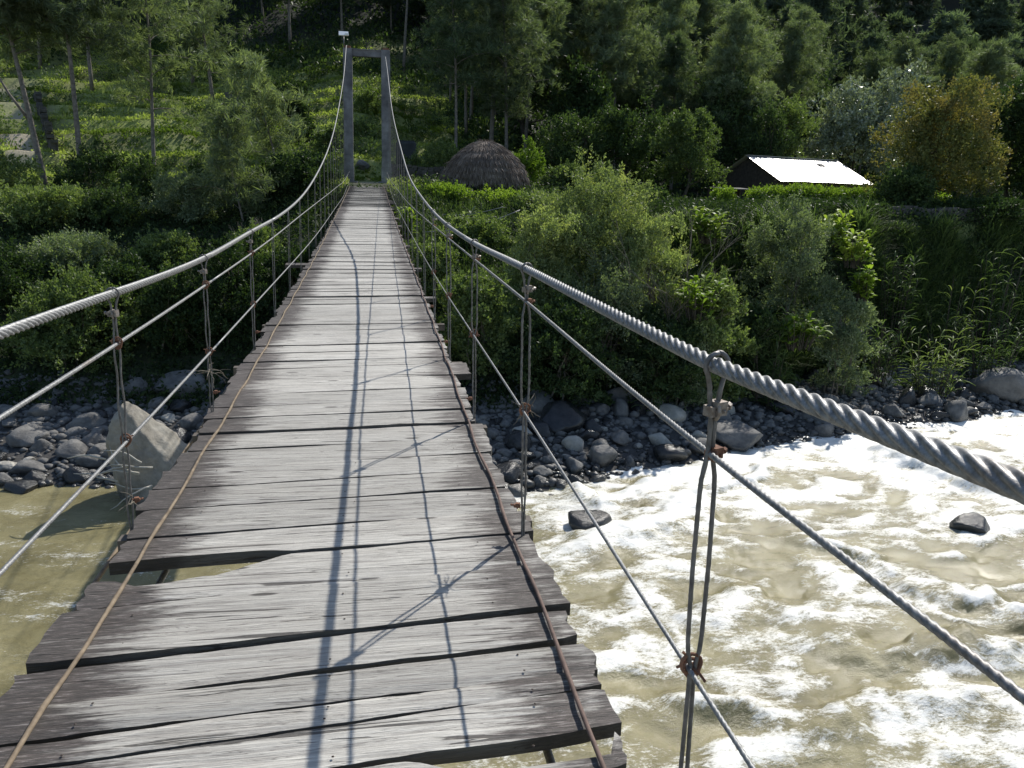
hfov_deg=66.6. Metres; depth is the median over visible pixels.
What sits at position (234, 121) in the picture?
casuarina tree
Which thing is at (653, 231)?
shrub
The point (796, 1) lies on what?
casuarina tree
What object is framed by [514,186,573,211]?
shrub
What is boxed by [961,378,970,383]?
stone
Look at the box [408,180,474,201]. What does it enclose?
shrub
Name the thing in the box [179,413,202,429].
stone
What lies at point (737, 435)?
boulder
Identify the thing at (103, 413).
stone
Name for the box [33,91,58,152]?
stone wall
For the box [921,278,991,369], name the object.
cane clump
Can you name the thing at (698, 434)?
stone
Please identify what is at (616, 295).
shrub
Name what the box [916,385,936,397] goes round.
stone
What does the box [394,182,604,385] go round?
bank grass
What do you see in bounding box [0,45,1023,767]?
suspension bridge
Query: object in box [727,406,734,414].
stone
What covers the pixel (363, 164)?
boulder
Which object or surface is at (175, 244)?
shrub
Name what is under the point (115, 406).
stone
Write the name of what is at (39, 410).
stone
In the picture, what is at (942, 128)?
broadleaf tree
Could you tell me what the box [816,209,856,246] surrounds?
broadleaf plant
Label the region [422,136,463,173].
shrub
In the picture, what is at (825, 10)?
casuarina tree
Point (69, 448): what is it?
stone
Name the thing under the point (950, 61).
casuarina tree
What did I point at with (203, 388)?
stone
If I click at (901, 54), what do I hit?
casuarina tree
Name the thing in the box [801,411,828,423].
stone
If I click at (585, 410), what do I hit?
stone
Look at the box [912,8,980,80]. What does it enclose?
casuarina tree
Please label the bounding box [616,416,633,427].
stone
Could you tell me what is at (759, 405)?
stone
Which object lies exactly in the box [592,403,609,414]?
stone
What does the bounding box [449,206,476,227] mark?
broadleaf plant
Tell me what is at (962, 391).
stone
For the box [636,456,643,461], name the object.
stone
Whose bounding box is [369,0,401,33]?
casuarina tree
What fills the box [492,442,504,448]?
stone
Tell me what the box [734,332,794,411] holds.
cane clump
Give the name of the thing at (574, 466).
stone
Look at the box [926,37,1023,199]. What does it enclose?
casuarina tree
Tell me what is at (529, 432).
stone
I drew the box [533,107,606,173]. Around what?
broadleaf tree
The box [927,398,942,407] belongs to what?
stone
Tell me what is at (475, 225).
guy wire
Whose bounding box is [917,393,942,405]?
boulder
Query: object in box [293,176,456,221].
path grass
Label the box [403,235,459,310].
shrub
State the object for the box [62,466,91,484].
stone
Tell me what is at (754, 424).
stone
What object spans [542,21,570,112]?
casuarina tree
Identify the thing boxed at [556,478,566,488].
stone
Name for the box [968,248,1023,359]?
cane clump
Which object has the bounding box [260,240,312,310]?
shrub
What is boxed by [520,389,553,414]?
stone
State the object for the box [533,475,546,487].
stone
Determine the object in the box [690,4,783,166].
casuarina tree
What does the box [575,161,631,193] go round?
shrub
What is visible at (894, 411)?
stone
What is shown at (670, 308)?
bare shrub
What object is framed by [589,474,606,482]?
stone
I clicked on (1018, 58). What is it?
casuarina tree
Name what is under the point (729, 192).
shrub
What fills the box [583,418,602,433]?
stone
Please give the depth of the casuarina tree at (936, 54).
113.88 m
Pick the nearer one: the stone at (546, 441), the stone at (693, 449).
the stone at (546, 441)
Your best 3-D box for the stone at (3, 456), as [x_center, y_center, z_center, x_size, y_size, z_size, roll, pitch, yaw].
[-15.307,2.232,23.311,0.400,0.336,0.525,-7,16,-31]
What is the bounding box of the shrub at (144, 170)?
[110,151,170,202]
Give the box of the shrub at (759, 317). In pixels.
[719,299,803,400]
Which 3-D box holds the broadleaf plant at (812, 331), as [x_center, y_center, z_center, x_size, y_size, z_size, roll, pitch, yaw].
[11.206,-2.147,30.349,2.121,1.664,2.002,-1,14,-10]
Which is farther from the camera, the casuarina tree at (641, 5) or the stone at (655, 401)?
the casuarina tree at (641, 5)
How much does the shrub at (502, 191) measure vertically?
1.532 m
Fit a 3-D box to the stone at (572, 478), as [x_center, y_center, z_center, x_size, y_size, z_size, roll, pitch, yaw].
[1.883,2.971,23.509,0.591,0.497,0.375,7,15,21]
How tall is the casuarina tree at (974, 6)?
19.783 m
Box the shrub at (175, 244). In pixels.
[122,222,204,270]
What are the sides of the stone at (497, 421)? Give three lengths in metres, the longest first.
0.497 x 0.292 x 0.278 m
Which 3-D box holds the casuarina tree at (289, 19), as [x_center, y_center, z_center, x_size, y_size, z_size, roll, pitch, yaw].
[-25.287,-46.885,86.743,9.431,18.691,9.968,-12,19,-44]
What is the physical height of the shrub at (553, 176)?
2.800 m
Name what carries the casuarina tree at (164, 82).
on the hillside
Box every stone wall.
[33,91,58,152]
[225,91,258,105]
[391,164,445,178]
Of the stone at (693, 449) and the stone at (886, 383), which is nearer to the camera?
the stone at (693, 449)
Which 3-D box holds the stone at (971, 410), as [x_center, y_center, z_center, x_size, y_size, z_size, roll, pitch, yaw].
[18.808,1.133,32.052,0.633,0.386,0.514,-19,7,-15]
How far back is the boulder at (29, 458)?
23.33 m
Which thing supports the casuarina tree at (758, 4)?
on the hillside
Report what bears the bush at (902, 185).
on the hillside
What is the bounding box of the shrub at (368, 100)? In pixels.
[353,88,394,113]
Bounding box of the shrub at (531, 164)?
[512,135,545,185]
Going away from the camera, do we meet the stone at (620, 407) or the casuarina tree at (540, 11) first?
the stone at (620, 407)
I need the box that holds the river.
[0,409,1023,767]
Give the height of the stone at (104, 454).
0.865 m
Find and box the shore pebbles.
[0,307,1023,491]
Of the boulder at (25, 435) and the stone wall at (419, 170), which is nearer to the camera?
the boulder at (25, 435)
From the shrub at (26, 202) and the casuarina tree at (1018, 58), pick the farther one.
the casuarina tree at (1018, 58)
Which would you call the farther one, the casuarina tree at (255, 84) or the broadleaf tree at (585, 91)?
the broadleaf tree at (585, 91)
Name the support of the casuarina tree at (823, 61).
on the hillside
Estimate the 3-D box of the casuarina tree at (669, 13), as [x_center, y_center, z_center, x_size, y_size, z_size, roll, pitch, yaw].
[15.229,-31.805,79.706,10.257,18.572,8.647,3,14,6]
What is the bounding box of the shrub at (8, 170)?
[0,149,54,190]
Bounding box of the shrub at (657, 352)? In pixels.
[608,297,706,411]
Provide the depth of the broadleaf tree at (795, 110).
66.55 m
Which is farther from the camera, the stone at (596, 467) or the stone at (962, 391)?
the stone at (962, 391)
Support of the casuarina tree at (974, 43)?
on the hillside
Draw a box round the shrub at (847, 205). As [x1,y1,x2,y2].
[805,194,892,218]
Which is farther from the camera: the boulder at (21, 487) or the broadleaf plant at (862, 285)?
the broadleaf plant at (862, 285)
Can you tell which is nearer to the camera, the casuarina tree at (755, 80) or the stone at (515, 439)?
the stone at (515, 439)
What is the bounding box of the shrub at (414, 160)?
[396,148,423,176]
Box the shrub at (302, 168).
[253,145,343,194]
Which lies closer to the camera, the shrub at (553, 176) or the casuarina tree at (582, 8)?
the shrub at (553, 176)
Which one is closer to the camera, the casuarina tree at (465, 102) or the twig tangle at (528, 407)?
the twig tangle at (528, 407)
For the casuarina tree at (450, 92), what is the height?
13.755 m
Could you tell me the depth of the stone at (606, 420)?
27.29 m
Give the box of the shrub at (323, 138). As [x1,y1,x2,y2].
[303,121,343,154]
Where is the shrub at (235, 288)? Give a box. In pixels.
[166,230,279,353]
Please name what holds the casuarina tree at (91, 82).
on the hillside
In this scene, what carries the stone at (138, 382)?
on the hillside
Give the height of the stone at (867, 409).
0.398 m
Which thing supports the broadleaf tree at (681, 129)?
on the hillside
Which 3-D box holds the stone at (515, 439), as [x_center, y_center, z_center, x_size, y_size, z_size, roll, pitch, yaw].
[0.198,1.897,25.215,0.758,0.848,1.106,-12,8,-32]
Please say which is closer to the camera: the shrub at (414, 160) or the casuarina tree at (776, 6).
the shrub at (414, 160)
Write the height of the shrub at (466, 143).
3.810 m
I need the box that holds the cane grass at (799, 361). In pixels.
[608,192,1023,377]
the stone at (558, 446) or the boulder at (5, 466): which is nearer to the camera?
the boulder at (5, 466)
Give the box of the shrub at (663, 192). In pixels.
[631,182,677,200]
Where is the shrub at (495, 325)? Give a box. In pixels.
[434,267,523,378]
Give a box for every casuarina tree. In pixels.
[0,0,111,187]
[0,0,153,187]
[10,8,71,68]
[47,0,136,90]
[95,0,234,168]
[155,0,214,83]
[164,0,251,103]
[175,95,292,226]
[187,49,281,173]
[217,47,324,169]
[261,0,264,25]
[269,0,318,50]
[326,0,367,43]
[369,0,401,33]
[402,0,425,72]
[407,0,519,146]
[414,1,453,103]
[417,0,502,138]
[431,0,549,141]
[432,9,511,123]
[449,0,567,148]
[490,0,594,156]
[531,0,646,116]
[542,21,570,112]
[560,0,667,170]
[590,34,661,162]
[625,0,687,114]
[629,29,709,181]
[630,0,656,21]
[633,31,717,194]
[635,0,709,156]
[659,0,728,86]
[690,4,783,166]
[692,0,729,87]
[697,0,793,161]
[704,56,770,166]
[711,0,742,84]
[719,0,786,116]
[721,0,781,71]
[759,18,831,107]
[762,5,841,154]
[764,0,791,31]
[769,0,855,94]
[770,2,799,98]
[774,7,849,155]
[785,0,834,36]
[829,0,863,90]
[837,11,877,74]
[838,47,898,174]
[840,0,879,77]
[841,54,877,163]
[844,17,897,74]
[852,25,888,78]
[865,31,932,177]
[867,0,912,24]
[880,9,922,52]
[885,49,896,63]
[894,74,950,151]
[903,0,943,37]
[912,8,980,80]
[912,30,975,156]
[917,42,939,77]
[924,52,945,74]
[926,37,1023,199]
[936,42,1023,195]
[941,37,980,193]
[956,0,1015,35]
[967,0,1023,42]
[979,61,1021,191]
[998,32,1023,59]
[1008,48,1023,79]
[1011,29,1023,50]
[1014,0,1023,31]
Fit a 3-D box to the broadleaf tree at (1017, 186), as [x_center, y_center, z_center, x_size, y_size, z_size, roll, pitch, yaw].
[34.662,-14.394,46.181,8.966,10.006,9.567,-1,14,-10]
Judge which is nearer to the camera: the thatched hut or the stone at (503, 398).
the stone at (503, 398)
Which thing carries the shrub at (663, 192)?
on the hillside
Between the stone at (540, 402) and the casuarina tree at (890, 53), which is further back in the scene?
the casuarina tree at (890, 53)
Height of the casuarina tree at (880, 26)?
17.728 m
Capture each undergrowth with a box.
[0,168,1023,421]
[557,205,1023,386]
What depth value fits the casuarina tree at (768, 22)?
85.99 m
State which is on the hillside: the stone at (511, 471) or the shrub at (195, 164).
the shrub at (195, 164)
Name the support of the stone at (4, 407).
on the hillside
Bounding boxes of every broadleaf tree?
[249,71,316,144]
[408,0,442,27]
[486,19,567,146]
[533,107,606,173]
[541,50,618,165]
[581,88,668,186]
[590,21,656,115]
[648,103,732,199]
[693,61,769,174]
[733,97,803,177]
[759,89,823,158]
[781,69,833,151]
[787,49,932,177]
[808,80,841,117]
[860,70,1017,206]
[946,75,1023,199]
[950,71,1023,194]
[994,165,1023,196]
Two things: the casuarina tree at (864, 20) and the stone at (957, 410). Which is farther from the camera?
the casuarina tree at (864, 20)
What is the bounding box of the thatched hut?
[439,138,531,190]
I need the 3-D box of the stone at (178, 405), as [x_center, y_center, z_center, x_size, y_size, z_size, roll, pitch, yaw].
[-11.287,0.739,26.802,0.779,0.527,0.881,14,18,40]
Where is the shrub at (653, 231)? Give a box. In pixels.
[593,207,698,349]
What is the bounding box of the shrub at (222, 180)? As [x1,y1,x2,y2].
[200,163,255,193]
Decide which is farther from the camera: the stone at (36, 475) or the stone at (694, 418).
the stone at (694, 418)
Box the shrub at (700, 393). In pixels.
[656,318,728,410]
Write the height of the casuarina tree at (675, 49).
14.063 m
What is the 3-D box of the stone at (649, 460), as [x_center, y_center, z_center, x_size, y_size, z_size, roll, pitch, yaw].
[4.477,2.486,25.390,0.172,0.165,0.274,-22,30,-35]
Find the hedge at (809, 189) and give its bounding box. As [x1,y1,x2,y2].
[742,180,952,203]
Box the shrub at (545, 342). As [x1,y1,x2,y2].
[496,287,634,405]
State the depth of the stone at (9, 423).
24.92 m
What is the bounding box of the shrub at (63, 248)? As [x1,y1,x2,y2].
[17,223,129,274]
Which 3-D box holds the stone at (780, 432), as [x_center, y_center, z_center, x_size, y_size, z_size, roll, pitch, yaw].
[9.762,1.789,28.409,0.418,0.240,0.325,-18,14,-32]
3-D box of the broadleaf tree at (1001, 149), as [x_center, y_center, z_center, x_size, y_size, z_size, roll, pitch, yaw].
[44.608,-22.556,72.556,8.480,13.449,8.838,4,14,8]
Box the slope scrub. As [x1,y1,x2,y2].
[0,26,524,163]
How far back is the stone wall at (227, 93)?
68.42 m
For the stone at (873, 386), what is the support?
on the hillside
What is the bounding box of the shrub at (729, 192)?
[706,183,737,204]
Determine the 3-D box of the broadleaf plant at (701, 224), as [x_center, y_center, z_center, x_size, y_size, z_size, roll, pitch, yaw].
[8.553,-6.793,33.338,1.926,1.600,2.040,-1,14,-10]
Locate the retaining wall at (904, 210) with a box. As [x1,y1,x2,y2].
[834,203,1023,223]
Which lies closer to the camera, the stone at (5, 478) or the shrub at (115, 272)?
the stone at (5, 478)
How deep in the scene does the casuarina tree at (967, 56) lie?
81.46 m
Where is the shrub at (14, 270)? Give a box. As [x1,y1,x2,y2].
[0,233,50,312]
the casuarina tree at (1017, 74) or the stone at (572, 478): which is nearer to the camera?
the stone at (572, 478)
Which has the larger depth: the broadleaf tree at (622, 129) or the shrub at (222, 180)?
the broadleaf tree at (622, 129)
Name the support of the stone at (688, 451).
in the river
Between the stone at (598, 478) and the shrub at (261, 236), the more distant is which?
the shrub at (261, 236)
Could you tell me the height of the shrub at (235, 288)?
4.682 m
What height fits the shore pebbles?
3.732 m
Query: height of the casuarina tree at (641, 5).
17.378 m
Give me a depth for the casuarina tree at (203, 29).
70.34 m
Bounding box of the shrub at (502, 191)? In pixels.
[460,183,526,206]
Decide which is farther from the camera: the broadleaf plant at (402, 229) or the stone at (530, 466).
the broadleaf plant at (402, 229)
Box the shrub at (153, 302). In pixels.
[124,252,230,355]
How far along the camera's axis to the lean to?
54.93 m
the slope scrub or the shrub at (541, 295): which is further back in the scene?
the slope scrub
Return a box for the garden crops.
[0,33,501,188]
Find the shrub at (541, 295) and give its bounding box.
[502,204,594,328]
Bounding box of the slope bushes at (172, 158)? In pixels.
[0,13,518,186]
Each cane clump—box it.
[602,351,675,412]
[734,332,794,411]
[846,308,921,388]
[874,248,928,342]
[897,325,979,398]
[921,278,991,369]
[951,311,1023,378]
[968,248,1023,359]
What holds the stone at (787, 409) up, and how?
on the hillside
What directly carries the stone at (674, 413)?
on the hillside
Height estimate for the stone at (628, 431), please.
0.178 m
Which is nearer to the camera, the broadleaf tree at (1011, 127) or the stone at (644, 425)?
the stone at (644, 425)
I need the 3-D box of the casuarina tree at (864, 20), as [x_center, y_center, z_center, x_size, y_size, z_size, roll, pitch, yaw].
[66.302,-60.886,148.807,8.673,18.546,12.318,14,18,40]
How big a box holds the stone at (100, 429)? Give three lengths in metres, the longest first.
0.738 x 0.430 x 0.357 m
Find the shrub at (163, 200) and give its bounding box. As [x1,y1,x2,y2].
[134,167,225,224]
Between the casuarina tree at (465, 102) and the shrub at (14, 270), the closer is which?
the shrub at (14, 270)
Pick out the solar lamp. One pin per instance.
(343, 33)
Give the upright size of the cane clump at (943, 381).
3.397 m
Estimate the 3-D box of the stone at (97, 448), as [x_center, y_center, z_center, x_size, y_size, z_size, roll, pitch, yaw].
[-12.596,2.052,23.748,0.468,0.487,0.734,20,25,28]
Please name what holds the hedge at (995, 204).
on the hillside
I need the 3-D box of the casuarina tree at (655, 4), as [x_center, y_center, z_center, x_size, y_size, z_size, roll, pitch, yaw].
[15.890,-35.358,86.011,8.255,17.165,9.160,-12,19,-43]
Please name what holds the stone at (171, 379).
on the hillside
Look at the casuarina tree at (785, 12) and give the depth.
114.48 m
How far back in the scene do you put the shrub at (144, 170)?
41.30 m
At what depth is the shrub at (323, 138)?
55.41 m
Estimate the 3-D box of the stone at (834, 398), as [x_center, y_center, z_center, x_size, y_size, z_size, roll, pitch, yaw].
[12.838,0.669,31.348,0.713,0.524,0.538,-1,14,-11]
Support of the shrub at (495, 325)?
on the hillside
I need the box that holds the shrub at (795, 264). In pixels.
[728,191,868,358]
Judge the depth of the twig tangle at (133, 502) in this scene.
3.41 m
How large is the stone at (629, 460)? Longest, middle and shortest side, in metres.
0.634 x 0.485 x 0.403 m
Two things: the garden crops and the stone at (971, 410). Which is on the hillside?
the garden crops
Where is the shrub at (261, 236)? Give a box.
[229,217,286,262]
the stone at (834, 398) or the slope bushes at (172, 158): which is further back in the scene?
the slope bushes at (172, 158)
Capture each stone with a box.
[0,404,17,419]
[0,452,7,460]
[0,472,13,486]
[2,420,18,426]
[9,460,47,475]
[22,470,46,480]
[27,403,56,417]
[28,424,37,427]
[31,439,51,451]
[35,431,50,439]
[50,398,62,405]
[52,386,66,395]
[55,439,88,459]
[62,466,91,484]
[64,427,82,438]
[76,454,103,467]
[81,431,102,444]
[87,443,106,454]
[91,426,104,433]
[95,409,107,417]
[101,449,108,459]
[113,400,122,410]
[119,377,149,398]
[147,396,168,408]
[152,370,206,397]
[161,413,174,422]
[169,399,194,412]
[174,427,191,442]
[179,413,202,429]
[200,383,220,394]
[218,384,226,396]
[462,385,474,396]
[487,427,498,438]
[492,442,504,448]
[494,417,502,424]
[495,395,507,403]
[496,448,512,457]
[496,461,520,483]
[506,429,531,450]
[508,484,526,496]
[512,426,532,435]
[515,451,535,461]
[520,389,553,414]
[523,462,534,469]
[527,419,550,437]
[532,465,552,477]
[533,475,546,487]
[538,438,549,446]
[542,456,553,463]
[551,438,561,444]
[552,444,561,449]
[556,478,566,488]
[561,435,583,451]
[565,457,582,474]
[568,474,583,483]
[576,406,590,417]
[577,429,599,440]
[579,454,587,461]
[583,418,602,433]
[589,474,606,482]
[591,438,609,446]
[591,462,600,472]
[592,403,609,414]
[602,417,610,425]
[605,386,638,404]
[611,429,628,444]
[612,398,628,416]
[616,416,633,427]
[623,455,634,467]
[624,428,632,433]
[628,398,646,415]
[631,469,639,474]
[634,443,642,448]
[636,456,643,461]
[640,422,649,427]
[645,397,663,406]
[646,457,652,462]
[648,433,671,444]
[653,444,687,461]
[657,403,685,422]
[684,448,691,456]
[689,438,715,454]
[690,416,699,422]
[692,430,706,437]
[706,412,731,419]
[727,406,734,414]
[734,401,746,412]
[748,421,759,427]
[751,403,763,408]
[764,399,799,415]
[764,410,773,416]
[775,430,784,435]
[801,368,821,382]
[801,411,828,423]
[812,423,833,436]
[822,394,839,402]
[845,383,863,397]
[850,401,858,406]
[860,404,871,414]
[867,384,877,390]
[873,411,881,416]
[876,396,885,402]
[878,373,895,388]
[882,404,902,417]
[897,386,916,406]
[911,376,930,385]
[912,416,921,421]
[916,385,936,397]
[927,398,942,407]
[930,411,949,419]
[936,367,953,377]
[944,400,968,421]
[951,378,965,389]
[955,386,969,398]
[958,397,974,407]
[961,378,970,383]
[967,406,977,414]
[975,402,992,410]
[985,394,999,404]
[1018,400,1023,405]
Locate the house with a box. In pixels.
[710,155,869,198]
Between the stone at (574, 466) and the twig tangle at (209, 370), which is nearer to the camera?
the twig tangle at (209, 370)
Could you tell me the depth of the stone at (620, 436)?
26.06 m
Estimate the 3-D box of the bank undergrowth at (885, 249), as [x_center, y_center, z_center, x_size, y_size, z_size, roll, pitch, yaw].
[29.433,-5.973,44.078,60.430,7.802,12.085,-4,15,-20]
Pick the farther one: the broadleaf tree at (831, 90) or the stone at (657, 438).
the broadleaf tree at (831, 90)
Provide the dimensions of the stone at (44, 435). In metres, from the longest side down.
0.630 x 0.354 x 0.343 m
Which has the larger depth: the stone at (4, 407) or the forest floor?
the forest floor
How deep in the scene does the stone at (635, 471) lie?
24.41 m
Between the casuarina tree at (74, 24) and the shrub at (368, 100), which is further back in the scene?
the shrub at (368, 100)
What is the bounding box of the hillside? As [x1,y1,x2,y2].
[0,0,1023,491]
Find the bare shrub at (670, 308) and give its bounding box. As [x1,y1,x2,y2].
[571,194,746,327]
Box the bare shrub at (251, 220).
[224,217,274,235]
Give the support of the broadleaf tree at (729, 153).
on the hillside
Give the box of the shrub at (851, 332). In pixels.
[806,289,882,395]
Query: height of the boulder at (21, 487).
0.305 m
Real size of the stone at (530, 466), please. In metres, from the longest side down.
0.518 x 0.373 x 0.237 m
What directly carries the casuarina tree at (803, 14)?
on the hillside
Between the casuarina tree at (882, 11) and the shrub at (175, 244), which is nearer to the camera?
the shrub at (175, 244)
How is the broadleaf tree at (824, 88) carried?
on the hillside
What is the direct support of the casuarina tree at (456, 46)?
on the hillside
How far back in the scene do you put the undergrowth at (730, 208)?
36.46 m
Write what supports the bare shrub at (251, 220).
on the hillside
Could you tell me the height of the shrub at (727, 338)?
5.640 m
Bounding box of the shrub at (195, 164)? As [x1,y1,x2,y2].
[186,150,212,182]
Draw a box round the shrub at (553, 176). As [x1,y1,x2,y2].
[536,158,583,191]
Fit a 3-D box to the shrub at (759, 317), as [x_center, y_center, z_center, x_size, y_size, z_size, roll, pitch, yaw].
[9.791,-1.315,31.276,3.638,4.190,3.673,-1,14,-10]
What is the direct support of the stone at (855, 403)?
on the hillside
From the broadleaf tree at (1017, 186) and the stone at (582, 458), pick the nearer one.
the stone at (582, 458)
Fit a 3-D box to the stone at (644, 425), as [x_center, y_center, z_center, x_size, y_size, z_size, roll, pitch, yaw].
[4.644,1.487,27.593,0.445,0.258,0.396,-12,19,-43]
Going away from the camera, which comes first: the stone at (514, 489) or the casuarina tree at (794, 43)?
the stone at (514, 489)
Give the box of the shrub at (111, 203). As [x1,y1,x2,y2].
[66,180,162,226]
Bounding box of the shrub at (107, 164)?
[47,139,131,190]
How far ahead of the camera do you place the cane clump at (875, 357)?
33.23 m
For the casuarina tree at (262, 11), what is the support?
on the hillside
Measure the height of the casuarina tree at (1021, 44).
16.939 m
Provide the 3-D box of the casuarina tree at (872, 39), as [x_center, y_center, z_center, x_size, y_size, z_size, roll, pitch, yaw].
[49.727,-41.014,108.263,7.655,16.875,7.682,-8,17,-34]
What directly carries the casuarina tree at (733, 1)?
on the hillside
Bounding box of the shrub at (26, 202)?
[0,177,99,232]
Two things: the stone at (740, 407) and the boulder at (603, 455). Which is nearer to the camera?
the boulder at (603, 455)
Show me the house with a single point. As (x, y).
(750, 171)
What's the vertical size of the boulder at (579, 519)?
0.650 m
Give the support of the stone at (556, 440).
on the hillside
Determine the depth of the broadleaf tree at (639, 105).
82.71 m
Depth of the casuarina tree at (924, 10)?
171.52 m
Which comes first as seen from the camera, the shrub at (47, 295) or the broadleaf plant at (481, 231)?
the shrub at (47, 295)
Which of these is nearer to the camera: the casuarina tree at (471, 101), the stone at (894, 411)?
the stone at (894, 411)
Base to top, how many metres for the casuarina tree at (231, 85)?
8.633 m
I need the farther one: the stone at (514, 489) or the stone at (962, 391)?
the stone at (962, 391)
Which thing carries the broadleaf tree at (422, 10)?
on the hillside
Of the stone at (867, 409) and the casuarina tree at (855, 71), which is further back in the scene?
the casuarina tree at (855, 71)
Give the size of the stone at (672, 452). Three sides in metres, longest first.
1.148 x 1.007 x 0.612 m
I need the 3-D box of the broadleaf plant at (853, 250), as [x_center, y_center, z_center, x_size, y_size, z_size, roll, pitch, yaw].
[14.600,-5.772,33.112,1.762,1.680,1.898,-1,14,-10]
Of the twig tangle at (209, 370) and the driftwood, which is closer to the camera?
the twig tangle at (209, 370)
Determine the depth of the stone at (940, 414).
31.12 m
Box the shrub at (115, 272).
[85,247,156,337]
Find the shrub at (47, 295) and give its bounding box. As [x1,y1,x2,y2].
[0,260,141,376]
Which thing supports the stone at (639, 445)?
on the hillside
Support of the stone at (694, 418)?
on the hillside
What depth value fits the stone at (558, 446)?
25.26 m
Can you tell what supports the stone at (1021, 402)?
in the river
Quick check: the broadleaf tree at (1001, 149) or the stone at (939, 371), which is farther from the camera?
the broadleaf tree at (1001, 149)
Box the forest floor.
[0,0,1023,205]
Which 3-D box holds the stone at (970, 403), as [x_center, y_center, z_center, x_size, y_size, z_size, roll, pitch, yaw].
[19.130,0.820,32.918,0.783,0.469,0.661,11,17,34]
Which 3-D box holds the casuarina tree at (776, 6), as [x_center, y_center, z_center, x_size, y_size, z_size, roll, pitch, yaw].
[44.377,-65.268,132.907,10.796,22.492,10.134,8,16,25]
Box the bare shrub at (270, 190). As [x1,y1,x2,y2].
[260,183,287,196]
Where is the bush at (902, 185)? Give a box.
[856,160,943,208]
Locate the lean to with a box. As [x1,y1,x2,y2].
[707,187,750,200]
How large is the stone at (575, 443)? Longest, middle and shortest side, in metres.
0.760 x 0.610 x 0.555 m
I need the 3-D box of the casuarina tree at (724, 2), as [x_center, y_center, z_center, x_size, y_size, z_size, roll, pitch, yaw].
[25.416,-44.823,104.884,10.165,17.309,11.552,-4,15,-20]
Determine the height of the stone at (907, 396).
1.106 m
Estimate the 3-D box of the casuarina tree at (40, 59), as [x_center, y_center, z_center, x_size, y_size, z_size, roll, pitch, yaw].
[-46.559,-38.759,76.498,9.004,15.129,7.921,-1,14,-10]
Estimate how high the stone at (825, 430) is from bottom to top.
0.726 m
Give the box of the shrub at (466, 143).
[457,139,501,150]
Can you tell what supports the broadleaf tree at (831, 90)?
on the hillside
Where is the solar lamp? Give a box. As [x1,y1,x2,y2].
[339,31,348,47]
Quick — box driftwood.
[69,446,152,509]
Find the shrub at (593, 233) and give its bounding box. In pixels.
[515,143,661,315]
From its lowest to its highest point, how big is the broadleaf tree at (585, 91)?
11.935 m
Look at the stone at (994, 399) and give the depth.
33.58 m
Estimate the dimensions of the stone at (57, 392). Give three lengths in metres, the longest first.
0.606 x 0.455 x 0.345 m
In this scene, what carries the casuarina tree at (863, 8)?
on the hillside
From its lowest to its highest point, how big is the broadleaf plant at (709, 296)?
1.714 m
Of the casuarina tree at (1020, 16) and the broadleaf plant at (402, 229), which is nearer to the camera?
the broadleaf plant at (402, 229)
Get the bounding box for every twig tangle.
[117,490,141,511]
[189,364,229,385]
[513,393,539,421]
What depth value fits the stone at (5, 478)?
22.03 m
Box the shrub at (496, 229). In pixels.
[431,208,511,250]
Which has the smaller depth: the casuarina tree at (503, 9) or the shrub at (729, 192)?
the shrub at (729, 192)
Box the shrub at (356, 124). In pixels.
[342,118,375,139]
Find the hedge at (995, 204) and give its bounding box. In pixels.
[919,189,1023,226]
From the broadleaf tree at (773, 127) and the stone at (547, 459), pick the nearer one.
the stone at (547, 459)
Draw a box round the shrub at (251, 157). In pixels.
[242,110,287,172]
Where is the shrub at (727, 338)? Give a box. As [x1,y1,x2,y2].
[648,262,762,402]
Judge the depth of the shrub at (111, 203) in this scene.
37.26 m
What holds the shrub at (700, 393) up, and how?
on the hillside
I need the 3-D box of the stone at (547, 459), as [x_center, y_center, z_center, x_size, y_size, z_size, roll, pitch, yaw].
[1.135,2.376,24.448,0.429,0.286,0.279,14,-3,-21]
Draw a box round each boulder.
[0,461,16,471]
[3,480,37,493]
[6,424,47,446]
[23,456,36,459]
[65,412,106,428]
[106,401,189,507]
[355,159,369,169]
[540,400,587,434]
[568,510,611,529]
[590,445,617,466]
[716,420,762,451]
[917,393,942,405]
[949,512,989,533]
[969,367,1023,403]
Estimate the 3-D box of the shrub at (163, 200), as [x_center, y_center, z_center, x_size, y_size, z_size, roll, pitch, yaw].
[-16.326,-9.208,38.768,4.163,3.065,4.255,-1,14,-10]
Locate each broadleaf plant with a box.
[394,206,420,244]
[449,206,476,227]
[466,222,490,246]
[666,273,731,321]
[689,205,736,244]
[770,306,832,350]
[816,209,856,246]
[831,227,876,267]
[847,264,880,305]
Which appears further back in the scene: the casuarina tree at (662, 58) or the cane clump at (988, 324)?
the casuarina tree at (662, 58)
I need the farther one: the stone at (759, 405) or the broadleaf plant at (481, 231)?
the broadleaf plant at (481, 231)
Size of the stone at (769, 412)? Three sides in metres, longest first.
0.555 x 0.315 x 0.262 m
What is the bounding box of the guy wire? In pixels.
[427,210,519,231]
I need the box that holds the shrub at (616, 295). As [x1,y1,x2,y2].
[551,245,669,402]
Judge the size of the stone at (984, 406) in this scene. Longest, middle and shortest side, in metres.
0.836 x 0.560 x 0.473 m

